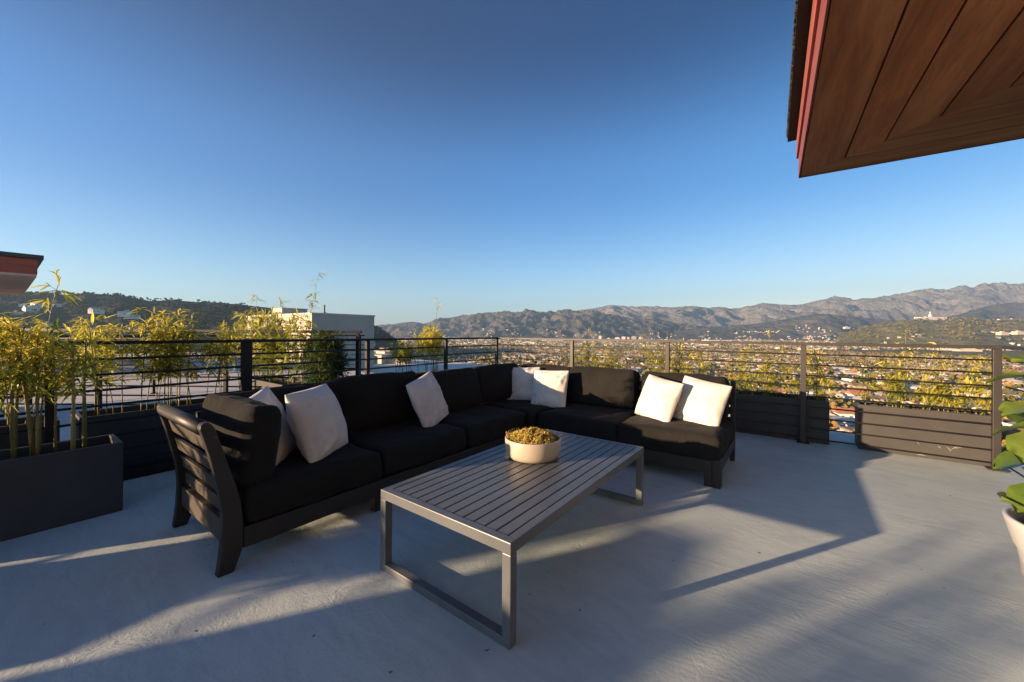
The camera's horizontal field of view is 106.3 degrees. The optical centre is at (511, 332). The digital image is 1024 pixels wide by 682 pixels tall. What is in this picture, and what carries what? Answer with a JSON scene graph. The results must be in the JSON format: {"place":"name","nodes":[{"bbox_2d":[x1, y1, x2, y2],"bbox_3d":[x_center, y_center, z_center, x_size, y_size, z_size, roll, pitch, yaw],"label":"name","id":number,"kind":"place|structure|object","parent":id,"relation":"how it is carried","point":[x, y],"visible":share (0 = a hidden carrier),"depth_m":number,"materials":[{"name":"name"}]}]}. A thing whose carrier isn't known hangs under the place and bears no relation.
{"place":"outdoors","nodes":[
{"label":"outdoors","id":0,"kind":"place"},
{"bbox_2d":[0,251,43,294],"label":"neighbour house","id":1,"kind":"structure","parent":0,"point":[18,273],"depth_m":9.91,"materials":[{"name":"brown wood"}]},
{"bbox_2d":[0,352,370,440],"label":"roof deck","id":2,"kind":"structure","parent":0,"point":[64,417],"depth_m":7.34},
{"bbox_2d":[0,328,361,408],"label":"metal railing","id":3,"kind":"object","parent":2,"relation":"on","point":[225,386],"visible":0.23,"depth_m":5.29,"materials":[{"name":"black metal"}]},
{"bbox_2d":[25,335,364,402],"bbox_3d":[-5.712,0.585,8.068,0.100,1.060,5.740,0,0,37],"label":"metal railing","id":4,"kind":"object","parent":2,"relation":"on","point":[153,390],"visible":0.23,"depth_m":6.97,"materials":[{"name":"black metal"}]},
{"bbox_2d":[252,374,307,388],"bbox_3d":[-3.398,0.900,5.527,1.450,0.460,0.440,0,0,37],"label":"planter box","id":5,"kind":"object","parent":2,"relation":"on","point":[265,383],"visible":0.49,"depth_m":5.44,"materials":[{"name":"plastic"}]},
{"bbox_2d":[230,270,326,383],"bbox_3d":[-3.394,-0.084,5.470,1.690,1.630,0.940,0,0,37],"label":"bamboo plant","id":6,"kind":"object","parent":5,"relation":"in","point":[271,324],"visible":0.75,"depth_m":5.36,"materials":[{"name":"green plant"}]},
{"bbox_2d":[0,292,397,356],"bbox_3d":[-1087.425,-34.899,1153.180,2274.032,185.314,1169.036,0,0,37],"label":"hills","id":7,"kind":"structure","parent":0,"point":[109,311],"depth_m":847.96,"materials":[{"name":"green plant"}]},
{"bbox_2d":[12,311,22,314],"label":"house","id":8,"kind":"structure","parent":7,"relation":"on","point":[17,312],"depth_m":785.08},
{"bbox_2d":[22,305,39,311],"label":"house","id":9,"kind":"structure","parent":7,"relation":"on","point":[26,308],"depth_m":815.95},
{"bbox_2d":[30,302,45,306],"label":"house","id":10,"kind":"structure","parent":7,"relation":"on","point":[40,303],"depth_m":870.87,"materials":[{"name":"stone"}]},
{"bbox_2d":[88,307,104,313],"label":"house","id":11,"kind":"structure","parent":7,"relation":"on","point":[91,310],"depth_m":782.61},
{"bbox_2d":[117,310,132,316],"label":"house","id":12,"kind":"structure","parent":7,"relation":"on","point":[124,313],"depth_m":731.83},
{"bbox_2d":[124,313,140,318],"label":"house","id":13,"kind":"structure","parent":7,"relation":"on","point":[132,316],"depth_m":745.09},
{"bbox_2d":[0,291,400,353],"bbox_3d":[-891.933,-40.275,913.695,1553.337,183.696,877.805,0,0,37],"label":"hill trees","id":14,"kind":"object","parent":7,"relation":"on","point":[27,294],"visible":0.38,"depth_m":885.02,"materials":[{"name":"green plant"}]},
{"bbox_2d":[281,326,351,383],"bbox_3d":[-2.519,0.370,5.135,0.880,0.936,0.884,0,0,23],"label":"shrub","id":15,"kind":"object","parent":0,"point":[321,356],"visible":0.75,"depth_m":4.96,"materials":[{"name":"green plant"}]},
{"bbox_2d":[239,356,485,372],"bbox_3d":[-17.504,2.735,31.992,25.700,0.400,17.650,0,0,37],"label":"building","id":16,"kind":"structure","parent":0,"point":[421,368],"depth_m":29.39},
{"bbox_2d":[376,350,388,353],"bbox_3d":[-12.625,2.043,37.600,1.202,1.050,0.721,0,0,29],"label":"roof vent","id":17,"kind":"object","parent":16,"relation":"on","point":[383,352],"visible":0.21,"depth_m":37.22,"materials":[{"name":"white paint"}]},
{"bbox_2d":[374,350,391,363],"bbox_3d":[-11.427,2.051,32.414,2.442,1.050,1.465,0,0,25],"label":"roof vent","id":18,"kind":"object","parent":16,"relation":"on","point":[379,361],"visible":0.5,"depth_m":31.51,"materials":[{"name":"white paint"}]},
{"bbox_2d":[386,351,410,363],"bbox_3d":[-9.927,2.061,32.382,2.410,1.050,1.446,0,0,6],"label":"roof vent","id":19,"kind":"object","parent":16,"relation":"on","point":[390,361],"visible":0.25,"depth_m":31.66,"materials":[{"name":"white paint"}]},
{"bbox_2d":[385,340,415,371],"bbox_3d":[-1.542,0.426,5.426,0.523,0.664,0.444,0,0,37],"label":"tree","id":20,"kind":"object","parent":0,"point":[402,353],"visible":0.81,"depth_m":5.40,"materials":[{"name":"green plant"}]},
{"bbox_2d":[413,298,444,371],"bbox_3d":[-1.261,0.106,5.842,0.498,1.310,0.661,0,0,17],"label":"bamboo plant","id":21,"kind":"object","parent":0,"point":[430,343],"visible":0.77,"depth_m":5.80,"materials":[{"name":"green plant"}]},
{"bbox_2d":[0,431,1023,681],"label":"terrace floor","id":22,"kind":"structure","parent":0,"point":[774,559],"depth_m":1.72,"materials":[{"name":"grey concrete"}]},
{"bbox_2d":[0,415,59,449],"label":"planter box","id":23,"kind":"object","parent":22,"relation":"on","point":[23,440],"visible":0.21,"depth_m":2.64,"materials":[{"name":"black wood"}]},
{"bbox_2d":[0,363,71,425],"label":"bamboo plant","id":24,"kind":"object","parent":23,"relation":"on","point":[8,389],"visible":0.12,"depth_m":2.74,"materials":[{"name":"green plant"}]},
{"bbox_2d":[0,434,122,541],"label":"planter box","id":25,"kind":"object","parent":22,"relation":"on","point":[48,488],"visible":0.98,"depth_m":2.26,"materials":[{"name":"plastic"}]},
{"bbox_2d":[0,269,123,458],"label":"bamboo plant","id":26,"kind":"object","parent":25,"relation":"on","point":[35,359],"visible":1,"depth_m":2.29,"materials":[{"name":"green plant"}]},
{"bbox_2d":[75,398,204,468],"bbox_3d":[-3.002,0.883,3.409,0.360,0.500,1.160,0,0,37],"label":"planter box","id":27,"kind":"object","parent":22,"relation":"on","point":[112,427],"visible":0.3,"depth_m":3.11,"materials":[{"name":"black wood"}]},
{"bbox_2d":[62,307,258,415],"bbox_3d":[-3.028,0.231,3.411,0.658,0.925,1.352,0,0,37],"label":"bamboo plant","id":28,"kind":"object","parent":27,"relation":"on","point":[168,350],"visible":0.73,"depth_m":3.31,"materials":[{"name":"green plant"}]},
{"bbox_2d":[0,337,497,480],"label":"metal railing","id":29,"kind":"object","parent":22,"relation":"on","point":[246,353],"visible":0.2,"depth_m":3.27,"materials":[{"name":"black metal"}]},
{"bbox_2d":[157,363,735,577],"bbox_3d":[0.010,0.746,2.860,2.503,0.816,3.523,0,0,37],"label":"sectional sofa","id":30,"kind":"object","parent":22,"relation":"on","point":[238,489],"visible":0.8,"depth_m":2.77,"materials":[{"name":"black fabric"}]},
{"bbox_2d":[249,386,296,464],"bbox_3d":[-1.482,0.584,2.333,0.178,0.447,0.447,-22,11,-8],"label":"throw pillow","id":31,"kind":"object","parent":30,"relation":"on","point":[287,440],"visible":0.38,"depth_m":2.35,"materials":[{"name":"white fabric"}]},
{"bbox_2d":[285,384,347,462],"bbox_3d":[-1.236,0.570,2.461,0.236,0.447,0.447,-20,0,3],"label":"throw pillow","id":32,"kind":"object","parent":30,"relation":"on","point":[316,422],"visible":0.97,"depth_m":2.31,"materials":[{"name":"white fabric"}]},
{"bbox_2d":[406,371,448,426],"bbox_3d":[-0.712,0.581,3.280,0.171,0.428,0.428,-21,4,18],"label":"throw pillow","id":33,"kind":"object","parent":30,"relation":"on","point":[428,401],"visible":0.96,"depth_m":3.17,"materials":[{"name":"white fabric"}]},
{"bbox_2d":[507,367,539,399],"bbox_3d":[0.134,0.595,4.464,0.389,0.389,0.152,-3,-19,20],"label":"throw pillow","id":34,"kind":"object","parent":30,"relation":"on","point":[522,382],"visible":0.72,"depth_m":4.41,"materials":[{"name":"white fabric"}]},
{"bbox_2d":[531,370,568,407],"bbox_3d":[0.407,0.608,4.161,0.408,0.408,0.156,-2,-21,30],"label":"throw pillow","id":35,"kind":"object","parent":30,"relation":"on","point":[549,388],"visible":0.97,"depth_m":4.10,"materials":[{"name":"white fabric"}]},
{"bbox_2d":[635,374,683,421],"bbox_3d":[1.326,0.607,3.487,0.176,0.399,0.398,24,-4,-26],"label":"throw pillow","id":36,"kind":"object","parent":30,"relation":"on","point":[659,397],"visible":0.92,"depth_m":3.39,"materials":[{"name":"white fabric"}]},
{"bbox_2d":[672,375,731,425],"bbox_3d":[1.637,0.615,3.343,0.169,0.418,0.418,28,-9,-36],"label":"throw pillow","id":37,"kind":"object","parent":30,"relation":"on","point":[700,401],"visible":0.91,"depth_m":3.26,"materials":[{"name":"white fabric"}]},
{"bbox_2d":[380,429,643,649],"bbox_3d":[0.124,0.960,2.226,0.791,0.388,1.495,0,0,37],"label":"coffee table","id":38,"kind":"object","parent":22,"relation":"on","point":[498,498],"visible":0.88,"depth_m":1.83,"materials":[{"name":"metal"}]},
{"bbox_2d":[505,432,560,463],"bbox_3d":[0.129,0.706,2.377,0.344,0.120,0.344,0,0,37],"label":"bowl","id":39,"kind":"object","parent":38,"relation":"on","point":[532,454],"visible":0.74,"depth_m":2.23,"materials":[{"name":"ceramic"}]},
{"bbox_2d":[506,427,558,444],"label":"moss","id":40,"kind":"object","parent":39,"relation":"in","point":[534,435],"visible":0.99,"depth_m":2.31,"materials":[{"name":"plant"}]},
{"bbox_2d":[498,337,1007,472],"bbox_3d":[1.975,0.632,4.943,5.590,1.070,0.100,0,0,37],"label":"metal railing","id":41,"kind":"object","parent":22,"relation":"on","point":[996,397],"visible":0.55,"depth_m":3.88,"materials":[{"name":"metal"}]},
{"bbox_2d":[735,391,829,444],"bbox_3d":[3.057,0.949,4.417,0.905,0.450,0.315,0,0,37],"label":"planter box","id":42,"kind":"object","parent":22,"relation":"on","point":[787,420],"visible":0.83,"depth_m":4.28,"materials":[{"name":"wood"}]},
{"bbox_2d":[726,331,836,400],"bbox_3d":[3.064,0.373,4.407,1.070,0.815,0.453,0,0,37],"label":"bamboo plant","id":43,"kind":"object","parent":42,"relation":"on","point":[796,390],"visible":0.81,"depth_m":4.41,"materials":[{"name":"green plant"}]},
{"bbox_2d":[855,401,990,465],"bbox_3d":[3.963,0.956,3.740,0.906,0.450,0.317,0,0,37],"label":"planter box","id":44,"kind":"object","parent":22,"relation":"on","point":[953,439],"visible":0.9,"depth_m":3.62,"materials":[{"name":"wood"}]},
{"bbox_2d":[856,330,1013,414],"bbox_3d":[3.991,0.378,3.705,1.048,0.813,0.399,0,0,37],"label":"bamboo plant","id":45,"kind":"object","parent":44,"relation":"on","point":[934,390],"visible":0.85,"depth_m":3.69,"materials":[{"name":"green plant"}]},
{"bbox_2d":[1002,346,1023,477],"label":"metal railing","id":46,"kind":"object","parent":22,"relation":"on","point":[1021,348],"visible":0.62,"depth_m":3.10,"materials":[{"name":"brown metal"}]},
{"bbox_2d":[1002,505,1023,575],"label":"plant pot","id":47,"kind":"object","parent":22,"relation":"on","point":[1014,520],"visible":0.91,"depth_m":1.37,"materials":[{"name":"white ceramic"}]},
{"bbox_2d":[985,340,1023,513],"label":"fig plant","id":48,"kind":"object","parent":47,"relation":"in","point":[1013,455],"visible":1,"depth_m":1.35,"materials":[{"name":"green plant"}]},
{"bbox_2d":[0,0,1023,325],"label":"sky","id":49,"kind":"structure","parent":0,"point":[469,156],"materials":[{"name":"blue"}]},
{"bbox_2d":[376,309,704,338],"bbox_3d":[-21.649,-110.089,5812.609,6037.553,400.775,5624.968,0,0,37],"label":"mountains","id":50,"kind":"structure","parent":0,"point":[569,323],"depth_m":4232.82,"materials":[{"name":"stone"}]},
{"bbox_2d":[568,328,625,368],"bbox_3d":[1.252,0.344,5.773,0.944,0.841,0.405,0,0,37],"label":"bamboo plant","id":51,"kind":"object","parent":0,"point":[587,351],"visible":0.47,"depth_m":5.77,"materials":[{"name":"green plant"}]},
{"bbox_2d":[638,331,711,377],"bbox_3d":[2.143,0.374,5.075,0.960,0.792,0.401,0,0,37],"label":"bamboo plant","id":52,"kind":"object","parent":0,"point":[680,345],"visible":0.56,"depth_m":5.03,"materials":[{"name":"green plant"}]},
{"bbox_2d":[428,339,1023,449],"bbox_3d":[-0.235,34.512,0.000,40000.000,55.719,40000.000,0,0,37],"label":"ground","id":53,"kind":"structure","parent":0,"point":[1010,352],"depth_m":1422.31,"materials":[{"name":"green plant"}]},
{"bbox_2d":[247,305,374,372],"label":"stair tower","id":54,"kind":"structure","parent":53,"relation":"on","point":[364,324],"depth_m":21.72,"materials":[{"name":"white paint"}]},
{"bbox_2d":[8,318,1023,421],"bbox_3d":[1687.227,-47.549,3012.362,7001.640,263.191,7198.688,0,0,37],"label":"distant houses","id":55,"kind":"structure","parent":53,"relation":"on","point":[839,370],"depth_m":1006.64,"materials":[{"name":"stone"}]},
{"bbox_2d":[617,367,637,371],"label":"house","id":56,"kind":"structure","parent":53,"relation":"on","point":[634,368],"depth_m":582.64,"materials":[{"name":"stone"}]},
{"bbox_2d":[394,337,1023,451],"bbox_3d":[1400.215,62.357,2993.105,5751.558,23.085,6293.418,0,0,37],"label":"distant trees","id":57,"kind":"object","parent":53,"relation":"on","point":[837,403],"visible":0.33,"depth_m":767.36,"materials":[{"name":"green plant"}]},
{"bbox_2d":[764,376,793,382],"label":"house","id":58,"kind":"structure","parent":53,"relation":"on","point":[790,379],"depth_m":473.95,"materials":[{"name":"stone"}]},
{"bbox_2d":[769,388,789,393],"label":"house","id":59,"kind":"structure","parent":53,"relation":"on","point":[778,390],"depth_m":380.89,"materials":[{"name":"ceramic"}]},
{"bbox_2d":[822,390,842,397],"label":"house","id":60,"kind":"structure","parent":53,"relation":"on","point":[837,395],"depth_m":367.34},
{"bbox_2d":[826,379,848,384],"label":"house","id":61,"kind":"structure","parent":53,"relation":"on","point":[842,382],"depth_m":465.81,"materials":[{"name":"stone"}]},
{"bbox_2d":[829,416,854,430],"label":"house","id":62,"kind":"structure","parent":53,"relation":"on","point":[844,419],"depth_m":244.74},
{"bbox_2d":[830,407,854,417],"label":"house","id":63,"kind":"structure","parent":53,"relation":"on","point":[843,413],"depth_m":278.47,"materials":[{"name":"ceramic"}]},
{"bbox_2d":[839,426,854,431],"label":"house","id":64,"kind":"structure","parent":53,"relation":"on","point":[846,428],"depth_m":224.65,"materials":[{"name":"stone"}]},
{"bbox_2d":[841,395,861,399],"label":"house","id":65,"kind":"structure","parent":53,"relation":"on","point":[852,397],"depth_m":340.91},
{"bbox_2d":[839,390,870,395],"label":"house","id":66,"kind":"structure","parent":53,"relation":"on","point":[850,392],"depth_m":367.10,"materials":[{"name":"ceramic"}]},
{"bbox_2d":[844,383,872,387],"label":"house","id":67,"kind":"structure","parent":53,"relation":"on","point":[854,385],"depth_m":427.30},
{"bbox_2d":[842,378,883,382],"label":"house","id":68,"kind":"structure","parent":53,"relation":"on","point":[847,379],"depth_m":461.03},
{"bbox_2d":[866,394,895,401],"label":"house","id":69,"kind":"structure","parent":53,"relation":"on","point":[882,398],"depth_m":338.41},
{"bbox_2d":[877,383,920,389],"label":"house","id":70,"kind":"structure","parent":53,"relation":"on","point":[912,386],"depth_m":413.78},
{"bbox_2d":[891,397,927,403],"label":"house","id":71,"kind":"structure","parent":53,"relation":"on","point":[926,402],"depth_m":329.92,"materials":[{"name":"stone"}]},
{"bbox_2d":[952,348,982,351],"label":"warehouse","id":72,"kind":"structure","parent":53,"relation":"on","point":[971,350],"depth_m":1485.26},
{"bbox_2d":[955,401,982,406],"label":"house","id":73,"kind":"structure","parent":53,"relation":"on","point":[972,404],"depth_m":320.62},
{"bbox_2d":[974,394,1023,400],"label":"house","id":74,"kind":"structure","parent":53,"relation":"on","point":[1019,398],"depth_m":341.48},
{"bbox_2d":[1002,420,1015,425],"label":"house","id":75,"kind":"structure","parent":53,"relation":"on","point":[1007,422],"depth_m":255.31,"materials":[{"name":"stone"}]},
{"bbox_2d":[1002,391,1023,394],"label":"house","id":76,"kind":"structure","parent":53,"relation":"on","point":[1009,392],"depth_m":372.99,"materials":[{"name":"stone"}]},
{"bbox_2d":[576,282,1023,329],"bbox_3d":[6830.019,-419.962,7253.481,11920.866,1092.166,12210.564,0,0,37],"label":"mountains","id":77,"kind":"structure","parent":0,"point":[958,300],"depth_m":5821.46,"materials":[{"name":"stone"}]},
{"bbox_2d":[671,303,1023,340],"bbox_3d":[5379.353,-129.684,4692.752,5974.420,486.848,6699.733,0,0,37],"label":"foothills","id":78,"kind":"structure","parent":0,"point":[835,324],"depth_m":3971.29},
{"bbox_2d":[786,0,1023,177],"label":"roof overhang","id":79,"kind":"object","parent":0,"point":[874,82],"depth_m":2.38,"materials":[{"name":"brown wood"}]},
{"bbox_2d":[836,318,1023,347],"bbox_3d":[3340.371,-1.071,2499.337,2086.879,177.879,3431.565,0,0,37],"label":"green hill","id":80,"kind":"structure","parent":0,"point":[988,338],"depth_m":2062.13,"materials":[{"name":"green plant"}]},
{"bbox_2d":[835,317,1023,342],"bbox_3d":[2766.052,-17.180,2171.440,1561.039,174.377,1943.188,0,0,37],"label":"hill trees","id":81,"kind":"object","parent":80,"relation":"on","point":[988,322],"visible":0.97,"depth_m":2186.48,"materials":[{"name":"green plant"}]},
{"bbox_2d":[914,312,946,319],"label":"hilltop building","id":82,"kind":"structure","parent":80,"relation":"on","point":[930,317],"depth_m":2470.00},
{"bbox_2d":[996,331,1008,334],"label":"hill house","id":83,"kind":"structure","parent":80,"relation":"on","point":[1002,333],"depth_m":1491.00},
{"bbox_2d":[1011,331,1023,334],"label":"hill house","id":84,"kind":"structure","parent":80,"relation":"on","point":[1017,333],"depth_m":1441.00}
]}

